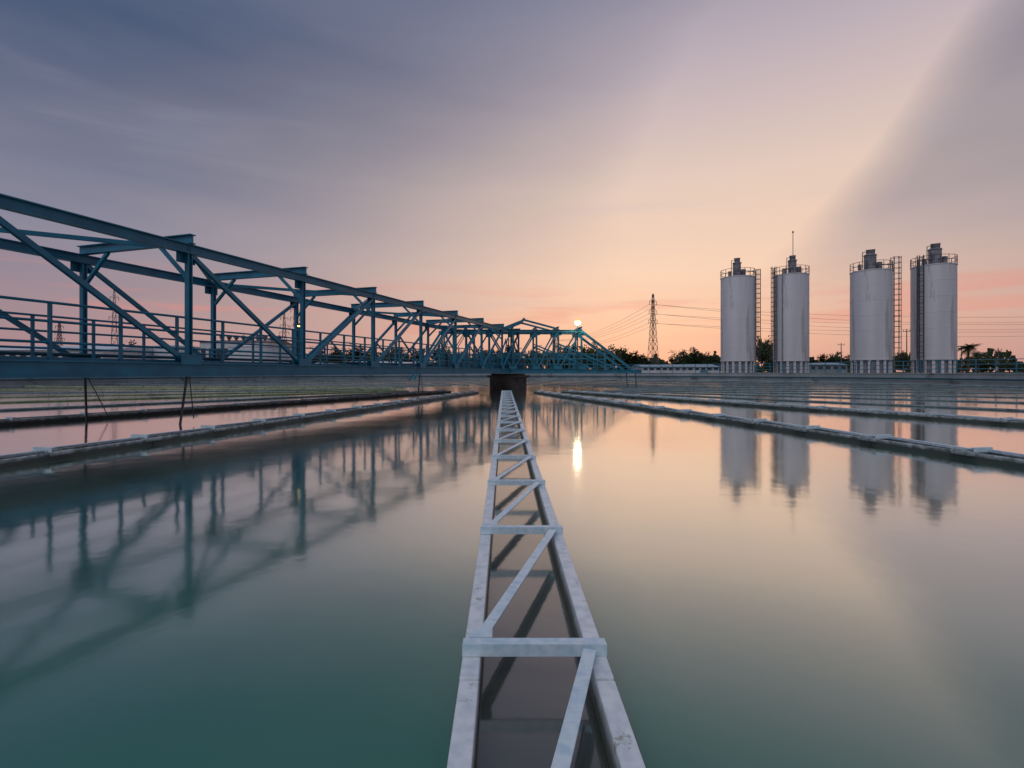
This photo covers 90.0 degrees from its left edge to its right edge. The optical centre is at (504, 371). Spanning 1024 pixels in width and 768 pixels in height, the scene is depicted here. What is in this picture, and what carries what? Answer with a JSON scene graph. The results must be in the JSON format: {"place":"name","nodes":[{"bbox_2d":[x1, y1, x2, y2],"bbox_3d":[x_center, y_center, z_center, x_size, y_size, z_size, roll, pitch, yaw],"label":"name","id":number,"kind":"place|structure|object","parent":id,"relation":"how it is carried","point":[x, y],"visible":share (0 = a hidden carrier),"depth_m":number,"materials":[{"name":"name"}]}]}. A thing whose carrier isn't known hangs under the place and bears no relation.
{"place":"outdoors","nodes":[
{"label":"outdoors","id":0,"kind":"place"},
{"bbox_2d":[0,346,152,358],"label":"warehouse","id":1,"kind":"structure","parent":0,"point":[89,352],"depth_m":114.01,"materials":[{"name":"white metal"}]},
{"bbox_2d":[200,335,291,360],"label":"factory hall","id":2,"kind":"structure","parent":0,"point":[205,345],"depth_m":190.00,"materials":[{"name":"metal"}]},
{"bbox_2d":[216,348,220,357],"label":"window","id":3,"kind":"structure","parent":2,"relation":"in","point":[217,352],"depth_m":189.95,"materials":[{"name":"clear glass"}]},
{"bbox_2d":[328,361,430,365],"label":"building","id":4,"kind":"structure","parent":0,"point":[379,362],"depth_m":131.99,"materials":[{"name":"concrete"}]},
{"bbox_2d":[0,380,1023,767],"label":"water","id":5,"kind":"structure","parent":0,"point":[294,594],"depth_m":2.80,"materials":[{"name":"liquid"}]},
{"bbox_2d":[0,391,424,410],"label":"water trough","id":6,"kind":"object","parent":5,"relation":"in","point":[38,408],"visible":0.27,"depth_m":18.20,"materials":[{"name":"grey paint"}]},
{"bbox_2d":[0,390,450,425],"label":"water trough","id":7,"kind":"object","parent":5,"relation":"in","point":[6,421],"visible":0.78,"depth_m":13.97,"materials":[{"name":"metal"}]},
{"bbox_2d":[0,390,478,468],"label":"water trough","id":8,"kind":"object","parent":5,"relation":"in","point":[39,454],"visible":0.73,"depth_m":8.28,"materials":[{"name":"metal"}]},
{"bbox_2d":[487,374,529,388],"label":"bridge pier","id":9,"kind":"structure","parent":5,"relation":"in","point":[508,381],"depth_m":33.49,"materials":[{"name":"concrete"}]},
{"bbox_2d":[0,193,519,424],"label":"truss bridge","id":10,"kind":"structure","parent":9,"relation":"on","point":[84,364],"depth_m":12.05,"materials":[{"name":"teal paint"}]},
{"bbox_2d":[296,323,299,358],"bbox_3d":[-6.100,-0.785,15.200,0.200,1.310,0.200,0,0,0],"label":"lamp post","id":11,"kind":"object","parent":10,"relation":"on","point":[298,324],"visible":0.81,"depth_m":15.17,"materials":[{"name":"blue metal"}]},
{"bbox_2d":[409,318,640,388],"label":"truss bridge","id":12,"kind":"structure","parent":9,"relation":"on","point":[516,365],"depth_m":32.81,"materials":[{"name":"teal metal"}]},
{"bbox_2d":[573,318,581,369],"bbox_3d":[4.600,-1.725,32.200,0.574,3.290,0.565,0,0,0],"label":"lamp post","id":13,"kind":"object","parent":12,"relation":"on","point":[577,321],"visible":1,"depth_m":32.16,"materials":[{"name":"grey paint"}]},
{"bbox_2d":[0,379,1023,387],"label":"collection channel","id":14,"kind":"object","parent":5,"relation":"in","point":[527,379],"visible":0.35,"depth_m":52.07,"materials":[{"name":"grey paint"}]},
{"bbox_2d":[0,389,385,393],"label":"water trough","id":15,"kind":"object","parent":14,"relation":"in","point":[182,391],"visible":0.23,"depth_m":28.50,"materials":[{"name":"grey paint"}]},
{"bbox_2d":[0,388,390,389],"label":"water trough","id":16,"kind":"object","parent":14,"relation":"in","point":[195,388],"visible":0.3,"depth_m":32.38,"materials":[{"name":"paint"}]},
{"bbox_2d":[0,389,396,397],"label":"water trough","id":17,"kind":"object","parent":14,"relation":"in","point":[187,393],"visible":0.2,"depth_m":25.09,"materials":[{"name":"paint"}]},
{"bbox_2d":[0,390,408,402],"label":"water trough","id":18,"kind":"object","parent":14,"relation":"in","point":[189,396],"visible":0.27,"depth_m":21.94,"materials":[{"name":"paint"}]},
{"bbox_2d":[24,386,396,387],"bbox_3d":[-21.624,1.250,36.784,28.500,0.380,0.240,0,0,6],"label":"water trough","id":19,"kind":"object","parent":14,"relation":"in","point":[211,386],"visible":0.3,"depth_m":36.77,"materials":[{"name":"paint"}]},
{"bbox_2d":[138,384,405,386],"bbox_3d":[-20.674,1.252,41.252,28.500,0.376,0.220,0,0,18],"label":"water trough","id":20,"kind":"object","parent":14,"relation":"in","point":[275,385],"visible":0.23,"depth_m":40.22,"materials":[{"name":"grey paint"}]},
{"bbox_2d":[200,382,417,386],"bbox_3d":[-18.817,1.252,45.425,28.500,0.376,0.220,0,0,30],"label":"water trough","id":21,"kind":"object","parent":14,"relation":"in","point":[310,384],"visible":0.23,"depth_m":43.79,"materials":[{"name":"grey paint"}]},
{"bbox_2d":[270,381,433,385],"bbox_3d":[-16.132,1.252,49.120,28.500,0.376,0.220,0,0,42],"label":"water trough","id":22,"kind":"object","parent":14,"relation":"in","point":[354,383],"visible":0.28,"depth_m":46.78,"materials":[{"name":"grey paint"}]},
{"bbox_2d":[334,380,450,385],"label":"water trough","id":23,"kind":"object","parent":14,"relation":"in","point":[396,383],"visible":0.32,"depth_m":48.09,"materials":[{"name":"grey paint"}]},
{"bbox_2d":[397,380,468,385],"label":"water trough","id":24,"kind":"object","parent":14,"relation":"in","point":[433,382],"visible":0.26,"depth_m":49.59,"materials":[{"name":"grey paint"}]},
{"bbox_2d":[447,390,645,767],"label":"water trough","id":25,"kind":"object","parent":14,"relation":"in","point":[534,644],"visible":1,"depth_m":1.86,"materials":[{"name":"paint"}]},
{"bbox_2d":[543,380,613,385],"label":"water trough","id":26,"kind":"object","parent":14,"relation":"in","point":[578,382],"visible":0.26,"depth_m":50.70,"materials":[{"name":"grey paint"}]},
{"bbox_2d":[561,380,676,385],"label":"water trough","id":27,"kind":"object","parent":14,"relation":"in","point":[613,383],"visible":0.32,"depth_m":47.44,"materials":[{"name":"grey paint"}]},
{"bbox_2d":[578,381,739,385],"bbox_3d":[16.344,1.252,49.120,28.500,0.376,0.220,0,0,-42],"label":"water trough","id":28,"kind":"object","parent":14,"relation":"in","point":[656,383],"visible":0.28,"depth_m":46.76,"materials":[{"name":"grey paint"}]},
{"bbox_2d":[593,382,810,386],"bbox_3d":[19.029,1.252,45.425,28.500,0.376,0.220,0,0,-30],"label":"water trough","id":29,"kind":"object","parent":14,"relation":"in","point":[701,384],"visible":0.3,"depth_m":43.86,"materials":[{"name":"grey paint"}]},
{"bbox_2d":[606,384,872,386],"bbox_3d":[20.887,1.252,41.252,28.500,0.376,0.220,0,0,-18],"label":"water trough","id":30,"kind":"object","parent":14,"relation":"in","point":[739,385],"visible":0.23,"depth_m":40.33,"materials":[{"name":"grey paint"}]},
{"bbox_2d":[534,390,1023,467],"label":"water trough","id":31,"kind":"object","parent":14,"relation":"in","point":[989,455],"visible":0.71,"depth_m":8.30,"materials":[{"name":"metal"}]},
{"bbox_2d":[562,390,1023,425],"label":"water trough","id":32,"kind":"object","parent":14,"relation":"in","point":[1012,421],"visible":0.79,"depth_m":13.95,"materials":[{"name":"metal"}]},
{"bbox_2d":[615,386,987,387],"bbox_3d":[21.836,1.252,36.784,28.500,0.376,0.220,0,0,-6],"label":"water trough","id":33,"kind":"object","parent":14,"relation":"in","point":[804,386],"visible":0.3,"depth_m":36.91,"materials":[{"name":"grey paint"}]},
{"bbox_2d":[590,391,1023,411],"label":"water trough","id":34,"kind":"object","parent":14,"relation":"in","point":[977,408],"visible":0.23,"depth_m":18.00,"materials":[{"name":"grey paint"}]},
{"bbox_2d":[604,390,1023,403],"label":"water trough","id":35,"kind":"object","parent":14,"relation":"in","point":[830,397],"visible":0.27,"depth_m":21.76,"materials":[{"name":"grey paint"}]},
{"bbox_2d":[616,389,1023,397],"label":"water trough","id":36,"kind":"object","parent":14,"relation":"in","point":[831,393],"visible":0.23,"depth_m":25.06,"materials":[{"name":"grey paint"}]},
{"bbox_2d":[621,388,1023,389],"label":"water trough","id":37,"kind":"object","parent":14,"relation":"in","point":[822,388],"visible":0.3,"depth_m":32.47,"materials":[{"name":"grey paint"}]},
{"bbox_2d":[622,389,1023,393],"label":"water trough","id":38,"kind":"object","parent":14,"relation":"in","point":[833,391],"visible":0.23,"depth_m":28.46,"materials":[{"name":"grey paint"}]},
{"bbox_2d":[0,0,1023,371],"label":"sky","id":39,"kind":"structure","parent":0,"point":[554,163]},
{"bbox_2d":[631,364,720,372],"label":"building","id":40,"kind":"structure","parent":0,"point":[700,368],"depth_m":95.00,"materials":[{"name":"white concrete"}]},
{"bbox_2d":[809,363,848,372],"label":"building","id":41,"kind":"structure","parent":0,"point":[828,366],"depth_m":120.00,"materials":[{"name":"concrete"}]},
{"bbox_2d":[720,372,1023,372],"bbox_3d":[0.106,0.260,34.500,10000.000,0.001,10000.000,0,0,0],"label":"ground","id":42,"kind":"structure","parent":0,"point":[910,372],"depth_m":169.05,"materials":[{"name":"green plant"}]},
{"bbox_2d":[54,323,64,345],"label":"pylon","id":43,"kind":"object","parent":42,"relation":"on","point":[58,329],"visible":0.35,"depth_m":419.62,"materials":[{"name":"metal"}]},
{"bbox_2d":[111,290,118,343],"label":"pylon","id":44,"kind":"object","parent":42,"relation":"on","point":[113,297],"visible":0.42,"depth_m":329.60,"materials":[{"name":"metal"}]},
{"bbox_2d":[152,345,200,359],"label":"storage tank","id":45,"kind":"object","parent":42,"relation":"on","point":[161,350],"visible":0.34,"depth_m":124.89,"materials":[{"name":"white metal"}]},
{"bbox_2d":[228,345,291,362],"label":"storage tank","id":46,"kind":"object","parent":42,"relation":"on","point":[256,348],"visible":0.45,"depth_m":99.91,"materials":[{"name":"white metal"}]},
{"bbox_2d":[279,314,288,339],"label":"pylon","id":47,"kind":"object","parent":42,"relation":"on","point":[283,326],"visible":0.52,"depth_m":419.36,"materials":[{"name":"metal"}]},
{"bbox_2d":[309,346,328,360],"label":"tree","id":48,"kind":"object","parent":42,"relation":"on","point":[318,356],"visible":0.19,"depth_m":147.60,"materials":[{"name":"green plant"}]},
{"bbox_2d":[328,347,350,360],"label":"tree","id":49,"kind":"object","parent":42,"relation":"on","point":[334,352],"visible":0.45,"depth_m":148.53,"materials":[{"name":"green plant"}]},
{"bbox_2d":[342,341,369,360],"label":"tree","id":50,"kind":"object","parent":42,"relation":"on","point":[356,353],"visible":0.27,"depth_m":159.60,"materials":[{"name":"green plant"}]},
{"bbox_2d":[363,351,387,360],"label":"tree","id":51,"kind":"object","parent":42,"relation":"on","point":[378,354],"visible":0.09,"depth_m":148.80,"materials":[{"name":"green plant"}]},
{"bbox_2d":[384,343,405,360],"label":"tree","id":52,"kind":"object","parent":42,"relation":"on","point":[391,355],"visible":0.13,"depth_m":159.09,"materials":[{"name":"green plant"}]},
{"bbox_2d":[403,350,431,360],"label":"tree","id":53,"kind":"object","parent":42,"relation":"on","point":[416,357],"visible":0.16,"depth_m":148.75,"materials":[{"name":"green plant"}]},
{"bbox_2d":[430,342,451,364],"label":"tree","id":54,"kind":"object","parent":42,"relation":"on","point":[446,348],"visible":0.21,"depth_m":159.30,"materials":[{"name":"green plant"}]},
{"bbox_2d":[457,350,471,363],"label":"tree","id":55,"kind":"object","parent":42,"relation":"on","point":[461,352],"visible":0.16,"depth_m":148.75,"materials":[{"name":"green plant"}]},
{"bbox_2d":[491,349,499,367],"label":"tree","id":56,"kind":"object","parent":42,"relation":"on","point":[497,350],"visible":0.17,"depth_m":148.92,"materials":[{"name":"green plant"}]},
{"bbox_2d":[0,373,1023,385],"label":"basin wall","id":57,"kind":"structure","parent":42,"relation":"on","point":[875,375],"depth_m":53.21,"materials":[{"name":"concrete"}]},
{"bbox_2d":[0,376,1023,380],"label":"service pipe","id":58,"kind":"object","parent":57,"relation":"attached to","point":[555,376],"visible":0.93,"depth_m":51.69,"materials":[{"name":"teal paint"}]},
{"bbox_2d":[586,358,1023,372],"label":"railing","id":59,"kind":"object","parent":57,"relation":"on","point":[886,365],"visible":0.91,"depth_m":50.02,"materials":[{"name":"metal"}]},
{"bbox_2d":[506,345,526,363],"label":"tree","id":60,"kind":"object","parent":42,"relation":"on","point":[516,352],"visible":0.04,"depth_m":159.32,"materials":[{"name":"green plant"}]},
{"bbox_2d":[523,344,546,365],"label":"tree","id":61,"kind":"object","parent":42,"relation":"on","point":[539,353],"visible":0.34,"depth_m":129.47,"materials":[{"name":"green plant"}]},
{"bbox_2d":[542,352,560,367],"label":"tree","id":62,"kind":"object","parent":42,"relation":"on","point":[550,361],"visible":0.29,"depth_m":138.69,"materials":[{"name":"green plant"}]},
{"bbox_2d":[556,345,573,368],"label":"tree","id":63,"kind":"object","parent":42,"relation":"on","point":[561,353],"visible":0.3,"depth_m":133.86,"materials":[{"name":"green plant"}]},
{"bbox_2d":[571,344,594,369],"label":"tree","id":64,"kind":"object","parent":42,"relation":"on","point":[584,361],"visible":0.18,"depth_m":140.15,"materials":[{"name":"green plant"}]},
{"bbox_2d":[580,342,608,369],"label":"tree","id":65,"kind":"object","parent":42,"relation":"on","point":[590,352],"visible":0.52,"depth_m":128.81,"materials":[{"name":"green plant"}]},
{"bbox_2d":[601,344,624,369],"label":"tree","id":66,"kind":"object","parent":42,"relation":"on","point":[613,351],"visible":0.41,"depth_m":139.19,"materials":[{"name":"green plant"}]},
{"bbox_2d":[615,348,628,369],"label":"tree","id":67,"kind":"object","parent":42,"relation":"on","point":[622,351],"visible":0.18,"depth_m":159.08,"materials":[{"name":"green plant"}]},
{"bbox_2d":[620,350,644,366],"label":"tree","id":68,"kind":"object","parent":42,"relation":"on","point":[630,358],"visible":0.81,"depth_m":149.03,"materials":[{"name":"green plant"}]},
{"bbox_2d":[637,353,653,363],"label":"tree","id":69,"kind":"object","parent":42,"relation":"on","point":[646,359],"visible":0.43,"depth_m":168.55,"materials":[{"name":"green plant"}]},
{"bbox_2d":[647,295,658,363],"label":"pylon","id":70,"kind":"object","parent":42,"relation":"on","point":[652,321],"visible":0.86,"depth_m":249.62,"materials":[{"name":"metal"}]},
{"bbox_2d":[654,323,839,330],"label":"power cable","id":71,"kind":"object","parent":70,"relation":"hanging from","point":[764,328],"visible":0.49,"depth_m":247.35,"materials":[{"name":"black metal"}]},
{"bbox_2d":[651,304,849,315],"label":"power cable","id":72,"kind":"object","parent":70,"relation":"hanging from","point":[720,309],"visible":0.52,"depth_m":247.71,"materials":[{"name":"black metal"}]},
{"bbox_2d":[658,323,1011,336],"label":"power cable","id":73,"kind":"object","parent":70,"relation":"hanging from","point":[840,334],"visible":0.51,"depth_m":255.59,"materials":[{"name":"black metal"}]},
{"bbox_2d":[660,314,1023,324],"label":"power cable","id":74,"kind":"object","parent":70,"relation":"hanging from","point":[829,322],"visible":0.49,"depth_m":244.80,"materials":[{"name":"black metal"}]},
{"bbox_2d":[671,315,1012,329],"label":"power cable","id":75,"kind":"object","parent":70,"relation":"hanging from","point":[844,327],"visible":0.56,"depth_m":255.19,"materials":[{"name":"black metal"}]},
{"bbox_2d":[672,306,1013,322],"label":"power cable","id":76,"kind":"object","parent":70,"relation":"hanging from","point":[834,319],"visible":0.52,"depth_m":254.81,"materials":[{"name":"black metal"}]},
{"bbox_2d":[667,349,690,363],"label":"tree","id":77,"kind":"object","parent":42,"relation":"on","point":[677,360],"visible":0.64,"depth_m":148.69,"materials":[{"name":"green plant"}]},
{"bbox_2d":[682,347,711,363],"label":"tree","id":78,"kind":"object","parent":42,"relation":"on","point":[696,357],"visible":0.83,"depth_m":138.48,"materials":[{"name":"green plant"}]},
{"bbox_2d":[702,352,720,365],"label":"tree","id":79,"kind":"object","parent":42,"relation":"on","point":[714,361],"visible":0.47,"depth_m":148.84,"materials":[{"name":"green plant"}]},
{"bbox_2d":[407,348,1023,371],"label":"distant wood","id":80,"kind":"object","parent":42,"relation":"on","point":[1007,354],"visible":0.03,"depth_m":239.86,"materials":[{"name":"green plant"}]},
{"bbox_2d":[720,258,760,372],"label":"silo","id":81,"kind":"object","parent":42,"relation":"on","point":[739,317],"visible":0.98,"depth_m":74.20,"materials":[{"name":"paint"}]},
{"bbox_2d":[757,335,772,372],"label":"tree","id":82,"kind":"object","parent":42,"relation":"on","point":[766,352],"visible":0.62,"depth_m":108.83,"materials":[{"name":"green plant"}]},
{"bbox_2d":[771,231,809,372],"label":"silo","id":83,"kind":"object","parent":42,"relation":"on","point":[790,316],"visible":0.99,"depth_m":73.13,"materials":[{"name":"paint"}]},
{"bbox_2d":[809,353,834,362],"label":"tree","id":84,"kind":"object","parent":42,"relation":"on","point":[822,358],"visible":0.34,"depth_m":149.42,"materials":[{"name":"green plant"}]},
{"bbox_2d":[830,351,849,368],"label":"tree","id":85,"kind":"object","parent":42,"relation":"on","point":[836,358],"visible":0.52,"depth_m":159.04,"materials":[{"name":"green plant"}]},
{"bbox_2d":[845,355,849,371],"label":"tree","id":86,"kind":"object","parent":42,"relation":"on","point":[848,356],"visible":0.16,"depth_m":160.88,"materials":[{"name":"green plant"}]},
{"bbox_2d":[849,249,901,372],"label":"silo","id":87,"kind":"object","parent":42,"relation":"on","point":[872,311],"visible":0.96,"depth_m":66.38,"materials":[{"name":"paint"}]},
{"bbox_2d":[895,350,910,372],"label":"tree","id":88,"kind":"object","parent":42,"relation":"on","point":[905,357],"visible":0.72,"depth_m":139.51,"materials":[{"name":"green plant"}]},
{"bbox_2d":[903,329,906,372],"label":"utility pole","id":89,"kind":"object","parent":42,"relation":"on","point":[906,346],"visible":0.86,"depth_m":139.95,"materials":[{"name":"metal"}]},
{"bbox_2d":[910,243,957,372],"bbox_3d":[55.295,-8.164,66.000,4.759,16.848,4.759,0,0,21],"label":"silo","id":90,"kind":"object","parent":42,"relation":"on","point":[933,306],"visible":0.97,"depth_m":64.34,"materials":[{"name":"paint"}]},
{"bbox_2d":[957,343,980,372],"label":"palm tree","id":91,"kind":"object","parent":42,"relation":"on","point":[967,348],"visible":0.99,"depth_m":94.87,"materials":[{"name":"green plant"}]},
{"bbox_2d":[966,351,987,372],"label":"palm tree","id":92,"kind":"object","parent":42,"relation":"on","point":[980,356],"visible":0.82,"depth_m":104.79,"materials":[{"name":"green plant"}]},
{"bbox_2d":[974,360,994,372],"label":"tree","id":93,"kind":"object","parent":42,"relation":"on","point":[989,365],"visible":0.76,"depth_m":129.20,"materials":[{"name":"green plant"}]},
{"bbox_2d":[994,348,1001,372],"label":"utility pole","id":94,"kind":"object","parent":42,"relation":"on","point":[998,350],"visible":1,"depth_m":139.90,"materials":[{"name":"metal"}]},
{"bbox_2d":[994,360,1023,372],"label":"tree","id":95,"kind":"object","parent":42,"relation":"on","point":[1007,365],"visible":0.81,"depth_m":139.63,"materials":[{"name":"green plant"}]}
]}

